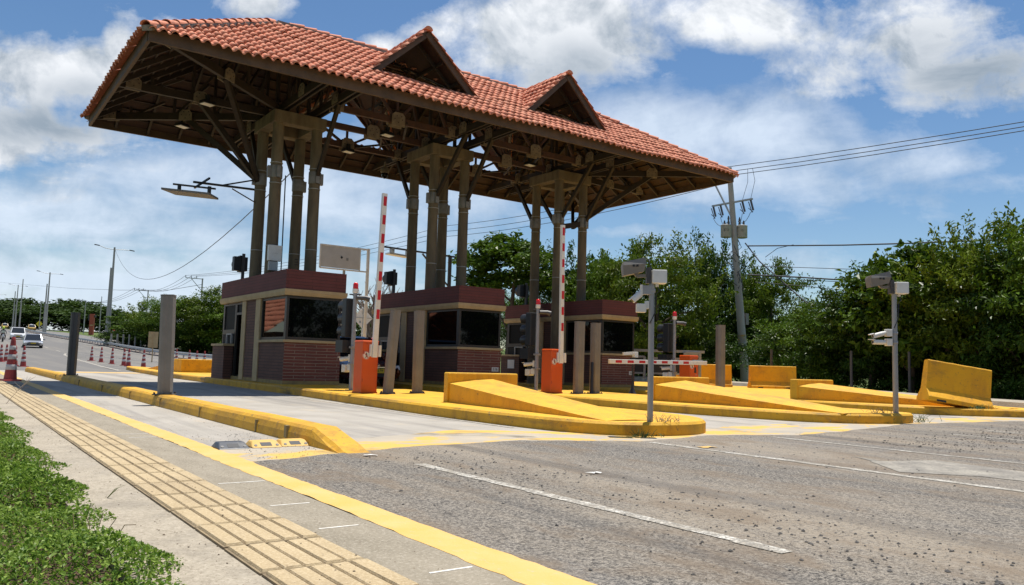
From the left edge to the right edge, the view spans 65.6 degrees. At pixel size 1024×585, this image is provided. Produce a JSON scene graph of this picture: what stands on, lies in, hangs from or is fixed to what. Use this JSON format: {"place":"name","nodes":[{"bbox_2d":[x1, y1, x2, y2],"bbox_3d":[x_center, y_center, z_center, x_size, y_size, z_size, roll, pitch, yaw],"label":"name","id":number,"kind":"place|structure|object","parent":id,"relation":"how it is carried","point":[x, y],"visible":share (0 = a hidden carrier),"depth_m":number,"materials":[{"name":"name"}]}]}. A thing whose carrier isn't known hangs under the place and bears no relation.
{"place":"outdoors","nodes":[
{"label":"outdoors","id":0,"kind":"place"},
{"bbox_2d":[0,432,121,584],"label":"soil strip","id":1,"kind":"object","parent":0,"point":[89,562],"depth_m":3.41,"materials":[{"name":"soil"}]},
{"bbox_2d":[0,427,135,584],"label":"stems","id":2,"kind":"object","parent":1,"relation":"on","point":[53,526],"visible":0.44,"depth_m":3.76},
{"bbox_2d":[0,408,184,584],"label":"ground cover","id":3,"kind":"object","parent":1,"relation":"on","point":[20,474],"visible":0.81,"depth_m":3.46,"materials":[{"name":"green plant"}]},
{"bbox_2d":[0,328,174,371],"bbox_3d":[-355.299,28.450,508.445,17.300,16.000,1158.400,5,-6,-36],"label":"road","id":4,"kind":"structure","parent":0,"point":[50,357],"depth_m":72.50,"materials":[{"name":"asphalt"}]},
{"bbox_2d":[21,334,44,347],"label":"moving car","id":5,"kind":"object","parent":4,"relation":"on","point":[32,339],"visible":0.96,"depth_m":95.53,"materials":[{"name":"silver metal"}]},
{"bbox_2d":[16,333,513,427],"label":"lane lines","id":6,"kind":"object","parent":4,"relation":"on","point":[258,392],"visible":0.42,"depth_m":20.09,"materials":[{"name":"white paint"}]},
{"bbox_2d":[6,328,211,359],"bbox_3d":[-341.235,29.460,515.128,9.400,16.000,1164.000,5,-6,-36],"label":"opposite road","id":7,"kind":"structure","parent":0,"point":[80,336],"depth_m":166.72,"materials":[{"name":"asphalt"}]},
{"bbox_2d":[0,394,272,584],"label":"pavement","id":8,"kind":"structure","parent":0,"point":[141,511],"depth_m":4.18,"materials":[{"name":"concrete"}]},
{"bbox_2d":[0,381,418,584],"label":"tactile paving","id":9,"kind":"structure","parent":8,"relation":"on","point":[263,539],"depth_m":4.21,"materials":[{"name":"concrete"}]},
{"bbox_2d":[0,337,20,380],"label":"traffic cone","id":10,"kind":"object","parent":9,"relation":"on","point":[10,373],"visible":1,"depth_m":19.86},
{"bbox_2d":[0,374,523,584],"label":"gutter","id":11,"kind":"object","parent":8,"relation":"on","point":[378,544],"visible":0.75,"depth_m":4.39,"materials":[{"name":"concrete"}]},
{"bbox_2d":[0,371,596,584],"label":"kerb line","id":12,"kind":"object","parent":11,"relation":"on","point":[517,569],"visible":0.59,"depth_m":4.36,"materials":[{"name":"yellow paint"}]},
{"bbox_2d":[147,359,211,372],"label":"crash ramp","id":13,"kind":"structure","parent":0,"point":[194,365],"depth_m":32.92,"materials":[{"name":"yellow paint"}]},
{"bbox_2d":[0,370,972,445],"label":"plaza floor","id":14,"kind":"structure","parent":0,"point":[354,422],"depth_m":13.49,"materials":[{"name":"concrete"}]},
{"bbox_2d":[25,367,368,452],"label":"kerb","id":15,"kind":"structure","parent":14,"relation":"on","point":[335,439],"depth_m":10.32,"materials":[{"name":"yellow paint"}]},
{"bbox_2d":[63,312,80,375],"bbox_3d":[-13.281,1.551,24.041,0.340,1.905,0.300,2,-5,-7],"label":"bollard","id":16,"kind":"object","parent":15,"relation":"on","point":[73,343],"visible":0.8,"depth_m":23.98,"materials":[{"name":"concrete"}]},
{"bbox_2d":[152,294,176,394],"bbox_3d":[-6.181,0.930,14.205,0.340,1.785,0.300,1,-5,-7],"label":"bollard","id":17,"kind":"object","parent":15,"relation":"on","point":[166,344],"visible":1,"depth_m":14.13,"materials":[{"name":"grey paint"}]},
{"bbox_2d":[319,243,369,336],"bbox_3d":[-7.555,0.886,35.339,2.393,5.950,0.164,5,-6,-35],"label":"tariff board","id":18,"kind":"object","parent":14,"relation":"on","point":[336,257],"visible":0.73,"depth_m":35.53,"materials":[{"name":"white paint"}]},
{"bbox_2d":[339,336,399,386],"bbox_3d":[-5.781,2.330,27.116,2.520,1.700,5.210,5,-6,-36],"label":"waiting car","id":19,"kind":"object","parent":14,"relation":"on","point":[343,377],"visible":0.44,"depth_m":25.60,"materials":[{"name":"black paint"}]},
{"bbox_2d":[126,366,705,435],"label":"traffic island","id":20,"kind":"structure","parent":14,"relation":"on","point":[431,403],"depth_m":12.85,"materials":[{"name":"yellow paint"}]},
{"bbox_2d":[211,269,347,384],"bbox_3d":[-7.300,1.134,24.318,2.040,3.130,6.080,5,-6,-36],"label":"toll booth","id":21,"kind":"object","parent":20,"relation":"on","point":[281,326],"visible":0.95,"depth_m":22.30,"materials":[{"name":"brown brick"}]},
{"bbox_2d":[223,303,236,331],"bbox_3d":[-9.122,0.819,25.783,0.070,0.916,1.250,5,-6,-36],"label":"window","id":22,"kind":"structure","parent":21,"relation":"in","point":[230,309],"depth_m":25.83,"materials":[{"name":"grey"}]},
{"bbox_2d":[231,254,247,278],"bbox_3d":[-9.010,-0.753,26.219,0.440,1.030,0.532,5,-6,-36],"label":"roof signal","id":23,"kind":"object","parent":21,"relation":"on","point":[239,264],"visible":0.96,"depth_m":26.06,"materials":[{"name":"grey metal"}]},
{"bbox_2d":[260,295,285,339],"bbox_3d":[-6.719,0.728,22.441,0.070,1.196,1.960,5,-6,-36],"label":"window","id":24,"kind":"structure","parent":21,"relation":"in","point":[273,308],"depth_m":22.46,"materials":[{"name":"grey"}]},
{"bbox_2d":[284,295,341,340],"bbox_3d":[-5.508,0.729,22.064,1.590,1.196,0.070,5,-6,-36],"label":"window","id":25,"kind":"structure","parent":21,"relation":"in","point":[306,318],"depth_m":22.02,"materials":[{"name":"grey"}]},
{"bbox_2d":[335,282,370,390],"bbox_3d":[-3.813,1.033,18.767,0.947,2.535,0.450,-2,-7,38],"label":"lane signal","id":26,"kind":"object","parent":20,"relation":"on","point":[346,317],"visible":0.97,"depth_m":18.68,"materials":[{"name":"grey metal"}]},
{"bbox_2d":[352,193,387,392],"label":"barrier gate","id":27,"kind":"structure","parent":20,"relation":"on","point":[367,353],"depth_m":17.37,"materials":[{"name":"orange"}]},
{"bbox_2d":[362,344,376,390],"bbox_3d":[-3.097,1.634,17.319,0.340,1.000,0.008,5,-6,-36],"label":"door","id":28,"kind":"structure","parent":27,"relation":"in","point":[369,375],"depth_m":17.30,"materials":[{"name":"metal"}]},
{"bbox_2d":[380,309,400,393],"bbox_3d":[-2.643,1.302,17.462,0.340,1.845,0.300,6,-6,-10],"label":"bollard","id":29,"kind":"object","parent":20,"relation":"on","point":[391,353],"visible":0.98,"depth_m":17.38,"materials":[{"name":"grey paint"}]},
{"bbox_2d":[80,18,738,383],"bbox_3d":[-2.618,-2.516,27.939,21.574,11.318,9.525,5,-6,-36],"label":"toll canopy","id":30,"kind":"object","parent":20,"relation":"on","point":[277,91],"visible":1,"depth_m":26.14,"materials":[{"name":"wood"}]},
{"bbox_2d":[161,177,254,202],"bbox_3d":[-9.007,-3.251,23.805,2.731,0.851,1.041,4,-6,-26],"label":"light panel","id":31,"kind":"object","parent":30,"relation":"attached to","point":[189,193],"visible":1,"depth_m":23.68,"materials":[{"name":"black plastic"}]},
{"bbox_2d":[267,175,285,270],"bbox_3d":[-6.971,-2.041,23.587,0.457,3.000,0.143,5,-6,-36],"label":"meter box","id":32,"kind":"object","parent":30,"relation":"attached to","point":[274,252],"visible":0.94,"depth_m":23.45,"materials":[{"name":"grey plastic"}]},
{"bbox_2d":[409,310,424,393],"bbox_3d":[-2.144,1.359,18.162,0.340,1.885,0.300,2,-5,-10],"label":"bollard","id":33,"kind":"object","parent":20,"relation":"on","point":[417,366],"visible":0.99,"depth_m":18.08,"materials":[{"name":"grey paint"}]},
{"bbox_2d":[443,372,646,420],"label":"crash ramp","id":34,"kind":"structure","parent":20,"relation":"on","point":[499,390],"depth_m":13.14,"materials":[{"name":"yellow paint"}]},
{"bbox_2d":[621,257,666,421],"bbox_3d":[1.787,0.648,10.849,0.605,2.250,0.244,2,-5,0],"label":"camera post","id":35,"kind":"object","parent":20,"relation":"on","point":[653,278],"visible":0.91,"depth_m":10.83,"materials":[{"name":"grey metal"}]},
{"bbox_2d":[384,246,454,286],"bbox_3d":[-4.090,1.009,34.164,3.552,5.695,0.604,5,-6,-36],"label":"lamp mast","id":36,"kind":"object","parent":14,"relation":"on","point":[391,252],"visible":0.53,"depth_m":34.42,"materials":[{"name":"grey metal"}]},
{"bbox_2d":[215,416,1023,461],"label":"apron paint","id":37,"kind":"object","parent":14,"relation":"on","point":[447,437],"visible":0.67,"depth_m":10.02,"materials":[{"name":"yellow paint"}]},
{"bbox_2d":[211,441,248,449],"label":"speed bump block","id":38,"kind":"structure","parent":37,"relation":"on","point":[220,445],"depth_m":7.73,"materials":[{"name":"grey"}]},
{"bbox_2d":[246,439,281,447],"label":"speed bump block","id":39,"kind":"structure","parent":37,"relation":"on","point":[267,443],"depth_m":7.93,"materials":[{"name":"yellow paint"}]},
{"bbox_2d":[377,381,912,423],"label":"traffic island","id":40,"kind":"structure","parent":14,"relation":"on","point":[624,400],"depth_m":15.69,"materials":[{"name":"yellow paint"}]},
{"bbox_2d":[371,285,505,384],"bbox_3d":[-2.825,1.555,27.541,2.040,3.130,6.080,5,-6,-36],"label":"toll booth","id":41,"kind":"object","parent":40,"relation":"on","point":[462,327],"visible":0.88,"depth_m":25.56,"materials":[{"name":"brown brick"}]},
{"bbox_2d":[378,313,389,338],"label":"window","id":42,"kind":"structure","parent":41,"relation":"in","point":[384,318],"depth_m":29.02,"materials":[{"name":"grey"}]},
{"bbox_2d":[426,308,457,346],"bbox_3d":[-2.245,1.148,25.663,0.070,1.196,1.960,5,-6,-36],"label":"window","id":43,"kind":"structure","parent":41,"relation":"in","point":[442,325],"depth_m":25.66,"materials":[{"name":"grey"}]},
{"bbox_2d":[457,308,500,347],"bbox_3d":[-1.034,1.149,25.286,1.590,1.196,0.070,5,-6,-36],"label":"window","id":44,"kind":"structure","parent":41,"relation":"in","point":[476,328],"depth_m":25.26,"materials":[{"name":"grey"}]},
{"bbox_2d":[519,299,550,390],"bbox_3d":[0.600,1.454,22.006,0.947,2.535,0.450,-2,-7,38],"label":"lane signal","id":45,"kind":"object","parent":40,"relation":"on","point":[530,328],"visible":0.97,"depth_m":21.94,"materials":[{"name":"grey metal"}]},
{"bbox_2d":[540,225,565,392],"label":"barrier gate","id":46,"kind":"structure","parent":40,"relation":"on","point":[553,360],"depth_m":20.75,"materials":[{"name":"orange"}]},
{"bbox_2d":[551,352,561,390],"bbox_3d":[1.174,2.063,20.703,0.340,1.000,0.008,5,-6,-36],"label":"door","id":47,"kind":"structure","parent":46,"relation":"in","point":[556,369],"depth_m":20.69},
{"bbox_2d":[571,321,585,393],"bbox_3d":[1.771,1.716,20.975,0.340,1.905,0.300,4,-6,-19],"label":"bollard","id":48,"kind":"object","parent":40,"relation":"on","point":[578,363],"visible":1,"depth_m":20.90,"materials":[{"name":"grey paint"}]},
{"bbox_2d":[587,323,602,393],"bbox_3d":[2.249,1.772,21.445,0.340,1.905,0.300,3,-5,-19],"label":"bollard","id":49,"kind":"object","parent":40,"relation":"on","point":[595,343],"visible":0.88,"depth_m":21.39,"materials":[{"name":"grey paint"}]},
{"bbox_2d":[653,376,876,414],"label":"crash ramp","id":50,"kind":"structure","parent":40,"relation":"on","point":[698,390],"depth_m":16.70,"materials":[{"name":"yellow paint"}]},
{"bbox_2d":[865,271,908,412],"bbox_3d":[7.314,0.966,15.471,0.748,2.745,0.298,2,-5,0],"label":"camera post","id":51,"kind":"object","parent":40,"relation":"on","point":[895,289],"visible":0.96,"depth_m":15.44,"materials":[{"name":"grey metal"}]},
{"bbox_2d":[517,382,1023,417],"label":"traffic island","id":52,"kind":"structure","parent":14,"relation":"on","point":[640,387],"depth_m":19.52,"materials":[{"name":"yellow paint"}]},
{"bbox_2d":[501,299,638,386],"bbox_3d":[2.060,2.025,31.182,2.040,3.130,6.080,5,-6,-36],"label":"toll booth","id":53,"kind":"object","parent":52,"relation":"on","point":[616,319],"visible":0.54,"depth_m":29.25,"materials":[{"name":"brown brick"}]},
{"bbox_2d":[508,323,525,344],"bbox_3d":[0.237,1.710,32.646,0.070,0.916,1.250,5,-6,-36],"label":"window","id":54,"kind":"structure","parent":53,"relation":"in","point":[514,334],"depth_m":32.81,"materials":[{"name":"grey"}]},
{"bbox_2d":[565,319,600,352],"bbox_3d":[2.641,1.619,29.304,0.070,1.196,1.960,5,-6,-36],"label":"window","id":55,"kind":"structure","parent":53,"relation":"in","point":[570,325],"depth_m":29.75,"materials":[{"name":"grey"}]},
{"bbox_2d":[601,319,633,353],"bbox_3d":[3.851,1.620,28.927,1.590,1.196,0.070,5,-6,-36],"label":"window","id":56,"kind":"structure","parent":53,"relation":"in","point":[617,336],"depth_m":28.89,"materials":[{"name":"grey"}]},
{"bbox_2d":[634,349,704,377],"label":"metal gate","id":57,"kind":"structure","parent":52,"relation":"on","point":[639,368],"depth_m":31.52,"materials":[{"name":"grey metal"}]},
{"bbox_2d":[657,312,685,376],"bbox_3d":[5.045,1.877,25.269,0.947,2.535,0.450,-2,-7,38],"label":"lane signal","id":58,"kind":"object","parent":52,"relation":"on","point":[667,337],"visible":0.92,"depth_m":25.22,"materials":[{"name":"grey metal"}]},
{"bbox_2d":[676,364,732,386],"bbox_3d":[8.474,3.650,35.123,2.400,0.974,0.607,2,-5,0],"label":"jersey barrier","id":59,"kind":"object","parent":52,"relation":"on","point":[708,370],"visible":0.28,"depth_m":35.01,"materials":[{"name":"yellow paint"}]},
{"bbox_2d":[715,325,725,386],"bbox_3d":[6.457,2.069,24.606,0.340,2.125,0.300,3,-5,-19],"label":"bollard","id":60,"kind":"object","parent":52,"relation":"on","point":[720,359],"visible":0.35,"depth_m":24.55,"materials":[{"name":"grey paint"}]},
{"bbox_2d":[747,365,795,388],"bbox_3d":[11.313,3.678,34.523,2.000,0.974,0.608,2,-5,0],"label":"jersey barrier","id":61,"kind":"object","parent":52,"relation":"on","point":[775,377],"visible":0.92,"depth_m":34.40,"materials":[{"name":"yellow paint"}]},
{"bbox_2d":[790,379,1016,408],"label":"crash ramp","id":62,"kind":"structure","parent":52,"relation":"on","point":[813,389],"depth_m":20.77,"materials":[{"name":"yellow paint"}]},
{"bbox_2d":[916,359,993,408],"bbox_3d":[10.603,2.209,18.970,1.500,0.985,0.607,10,-9,3],"label":"jersey barrier","id":63,"kind":"object","parent":52,"relation":"on","point":[951,384],"visible":0.94,"depth_m":18.85,"materials":[{"name":"yellow paint"}]},
{"bbox_2d":[0,0,1023,348],"label":"sky","id":64,"kind":"structure","parent":0,"point":[727,83],"materials":[{"name":"blue"}]},
{"bbox_2d":[5,328,1023,399],"bbox_3d":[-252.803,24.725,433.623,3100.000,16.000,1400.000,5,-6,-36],"label":"ground","id":65,"kind":"structure","parent":0,"point":[86,333],"depth_m":220.63,"materials":[{"name":"green plant"}]},
{"bbox_2d":[0,300,33,327],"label":"forest tree","id":66,"kind":"object","parent":65,"relation":"on","point":[5,319],"visible":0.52,"depth_m":313.61,"materials":[{"name":"green plant"}]},
{"bbox_2d":[0,298,43,327],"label":"forest tree","id":67,"kind":"object","parent":65,"relation":"on","point":[27,301],"visible":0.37,"depth_m":331.07,"materials":[{"name":"green plant"}]},
{"bbox_2d":[0,306,88,325],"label":"forest tree","id":68,"kind":"object","parent":65,"relation":"on","point":[28,312],"visible":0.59,"depth_m":305.61,"materials":[{"name":"green plant"}]},
{"bbox_2d":[21,303,103,331],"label":"forest tree","id":69,"kind":"object","parent":65,"relation":"on","point":[56,309],"visible":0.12,"depth_m":325.07,"materials":[{"name":"green plant"}]},
{"bbox_2d":[34,298,129,312],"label":"forest tree","id":70,"kind":"object","parent":65,"relation":"on","point":[60,302],"visible":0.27,"depth_m":336.94,"materials":[{"name":"green plant"}]},
{"bbox_2d":[54,303,131,331],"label":"forest tree","id":71,"kind":"object","parent":65,"relation":"on","point":[91,310],"visible":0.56,"depth_m":303.51,"materials":[{"name":"green plant"}]},
{"bbox_2d":[25,331,193,358],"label":"median kerb","id":72,"kind":"structure","parent":65,"relation":"on","point":[141,352],"depth_m":108.58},
{"bbox_2d":[25,329,211,357],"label":"guardrail","id":73,"kind":"object","parent":72,"relation":"on","point":[145,349],"visible":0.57,"depth_m":103.30,"materials":[{"name":"metal"}]},
{"bbox_2d":[92,311,158,346],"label":"roadside tree","id":74,"kind":"object","parent":65,"relation":"on","point":[107,335],"visible":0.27,"depth_m":115.42,"materials":[{"name":"green plant"}]},
{"bbox_2d":[120,294,179,341],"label":"roadside tree","id":75,"kind":"object","parent":65,"relation":"on","point":[134,316],"visible":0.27,"depth_m":109.99,"materials":[{"name":"green plant"}]},
{"bbox_2d":[125,291,208,348],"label":"roadside tree","id":76,"kind":"object","parent":65,"relation":"on","point":[148,309],"visible":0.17,"depth_m":107.10,"materials":[{"name":"green plant"}]},
{"bbox_2d":[141,288,223,352],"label":"roadside tree","id":77,"kind":"object","parent":65,"relation":"on","point":[180,306],"visible":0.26,"depth_m":102.57,"materials":[{"name":"green plant"}]},
{"bbox_2d":[175,284,223,345],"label":"roadside tree","id":78,"kind":"object","parent":65,"relation":"on","point":[193,316],"visible":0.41,"depth_m":99.69,"materials":[{"name":"green plant"}]},
{"bbox_2d":[198,295,223,345],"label":"roadside tree","id":79,"kind":"object","parent":65,"relation":"on","point":[220,316],"visible":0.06,"depth_m":98.56,"materials":[{"name":"green plant"}]},
{"bbox_2d":[357,279,402,337],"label":"bare tree","id":80,"kind":"object","parent":65,"relation":"on","point":[369,333],"visible":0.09,"depth_m":58.01,"materials":[{"name":"brown plant"}]},
{"bbox_2d":[450,229,552,353],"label":"roadside tree","id":81,"kind":"object","parent":65,"relation":"on","point":[514,252],"visible":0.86,"depth_m":59.88,"materials":[{"name":"green plant"}]},
{"bbox_2d":[501,239,590,344],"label":"roadside tree","id":82,"kind":"object","parent":65,"relation":"on","point":[545,293],"visible":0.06,"depth_m":62.93,"materials":[{"name":"green plant"}]},
{"bbox_2d":[549,254,647,325],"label":"roadside tree","id":83,"kind":"object","parent":65,"relation":"on","point":[569,286],"visible":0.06,"depth_m":58.99,"materials":[{"name":"green plant"}]},
{"bbox_2d":[572,238,692,376],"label":"roadside tree","id":84,"kind":"object","parent":65,"relation":"on","point":[595,274],"visible":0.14,"depth_m":55.67,"materials":[{"name":"green plant"}]},
{"bbox_2d":[594,227,738,375],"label":"roadside tree","id":85,"kind":"object","parent":65,"relation":"on","point":[695,296],"visible":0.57,"depth_m":53.02,"materials":[{"name":"green plant"}]},
{"bbox_2d":[645,306,748,379],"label":"bush","id":86,"kind":"object","parent":65,"relation":"on","point":[710,345],"visible":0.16,"depth_m":55.29,"materials":[{"name":"green plant"}]},
{"bbox_2d":[662,226,768,381],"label":"roadside tree","id":87,"kind":"object","parent":65,"relation":"on","point":[713,259],"visible":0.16,"depth_m":65.52,"materials":[{"name":"green plant"}]},
{"bbox_2d":[711,167,754,381],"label":"transformer pole","id":88,"kind":"object","parent":65,"relation":"on","point":[733,230],"visible":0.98,"depth_m":55.82,"materials":[{"name":"concrete"}]},
{"bbox_2d":[748,240,990,246],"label":"cable","id":89,"kind":"object","parent":88,"relation":"attached to","point":[851,244],"visible":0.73,"depth_m":47.76,"materials":[{"name":"rubber"}]},
{"bbox_2d":[728,121,1023,166],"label":"overhead wire","id":90,"kind":"object","parent":88,"relation":"attached to","point":[882,144],"visible":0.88,"depth_m":46.84,"materials":[{"name":"grey"}]},
{"bbox_2d":[684,249,799,381],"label":"roadside tree","id":91,"kind":"object","parent":65,"relation":"on","point":[730,284],"visible":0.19,"depth_m":64.21,"materials":[{"name":"green plant"}]},
{"bbox_2d":[722,311,784,374],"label":"bush","id":92,"kind":"object","parent":65,"relation":"on","point":[749,336],"visible":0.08,"depth_m":60.30,"materials":[{"name":"green plant"}]},
{"bbox_2d":[727,255,819,353],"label":"roadside tree","id":93,"kind":"object","parent":65,"relation":"on","point":[776,289],"visible":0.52,"depth_m":61.38,"materials":[{"name":"green plant"}]},
{"bbox_2d":[733,313,827,378],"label":"bush","id":94,"kind":"object","parent":65,"relation":"on","point":[762,361],"visible":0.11,"depth_m":49.24,"materials":[{"name":"green plant"}]},
{"bbox_2d":[749,302,846,377],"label":"roadside tree","id":95,"kind":"object","parent":65,"relation":"on","point":[764,340],"visible":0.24,"depth_m":43.42,"materials":[{"name":"green plant"}]},
{"bbox_2d":[634,376,1023,407],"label":"verge wall","id":96,"kind":"structure","parent":65,"relation":"on","point":[1009,403],"depth_m":21.25,"materials":[{"name":"concrete"}]},
{"bbox_2d":[768,296,890,386],"bbox_3d":[16.617,2.717,40.365,6.826,5.082,6.377,0,-5,17],"label":"roadside tree","id":97,"kind":"object","parent":65,"relation":"on","point":[807,340],"visible":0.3,"depth_m":39.73,"materials":[{"name":"green plant"}]},
{"bbox_2d":[772,260,942,391],"bbox_3d":[17.066,1.846,37.959,7.145,6.998,8.314,5,-6,-36],"label":"roadside tree","id":98,"kind":"object","parent":65,"relation":"on","point":[863,364],"visible":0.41,"depth_m":37.17,"materials":[{"name":"green plant"}]},
{"bbox_2d":[811,238,977,392],"bbox_3d":[18.346,1.233,36.118,8.468,7.219,7.372,5,-6,-36],"label":"roadside tree","id":99,"kind":"object","parent":65,"relation":"on","point":[876,266],"visible":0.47,"depth_m":35.03,"materials":[{"name":"green plant"}]},
{"bbox_2d":[858,228,1023,383],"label":"roadside tree","id":100,"kind":"object","parent":65,"relation":"on","point":[958,326],"visible":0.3,"depth_m":33.20,"materials":[{"name":"green plant"}]},
{"bbox_2d":[896,200,1023,375],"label":"roadside tree","id":101,"kind":"object","parent":65,"relation":"on","point":[942,310],"visible":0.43,"depth_m":32.35,"materials":[{"name":"green plant"}]},
{"bbox_2d":[920,214,1023,399],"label":"roadside tree","id":102,"kind":"object","parent":65,"relation":"on","point":[988,361],"visible":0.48,"depth_m":30.83,"materials":[{"name":"green plant"}]},
{"bbox_2d":[944,219,1023,378],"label":"roadside tree","id":103,"kind":"object","parent":65,"relation":"on","point":[1018,275],"visible":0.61,"depth_m":29.96,"materials":[{"name":"green plant"}]},
{"bbox_2d":[254,421,1023,584],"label":"road","id":104,"kind":"structure","parent":0,"point":[989,523],"depth_m":5.35,"materials":[{"name":"asphalt"}]},
{"bbox_2d":[309,431,1022,584],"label":"road grit","id":105,"kind":"object","parent":104,"relation":"on","point":[998,582],"visible":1,"depth_m":4.81,"materials":[{"name":"gravel"}]},
{"bbox_2d":[415,430,1023,552],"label":"road markings","id":106,"kind":"object","parent":104,"relation":"on","point":[714,534],"visible":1,"depth_m":5.68,"materials":[{"name":"white paint"}]},
{"bbox_2d":[854,456,1023,480],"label":"arrow marking","id":107,"kind":"object","parent":104,"relation":"on","point":[935,467],"visible":1,"depth_m":7.68,"materials":[{"name":"white paint"}]},
{"bbox_2d":[856,425,1023,454],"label":"dark debris","id":108,"kind":"object","parent":104,"relation":"on","point":[965,439],"visible":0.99,"depth_m":11.33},
{"bbox_2d":[608,355,706,376],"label":"barrier gate","id":109,"kind":"structure","parent":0,"point":[688,366],"depth_m":24.07,"materials":[{"name":"red"}]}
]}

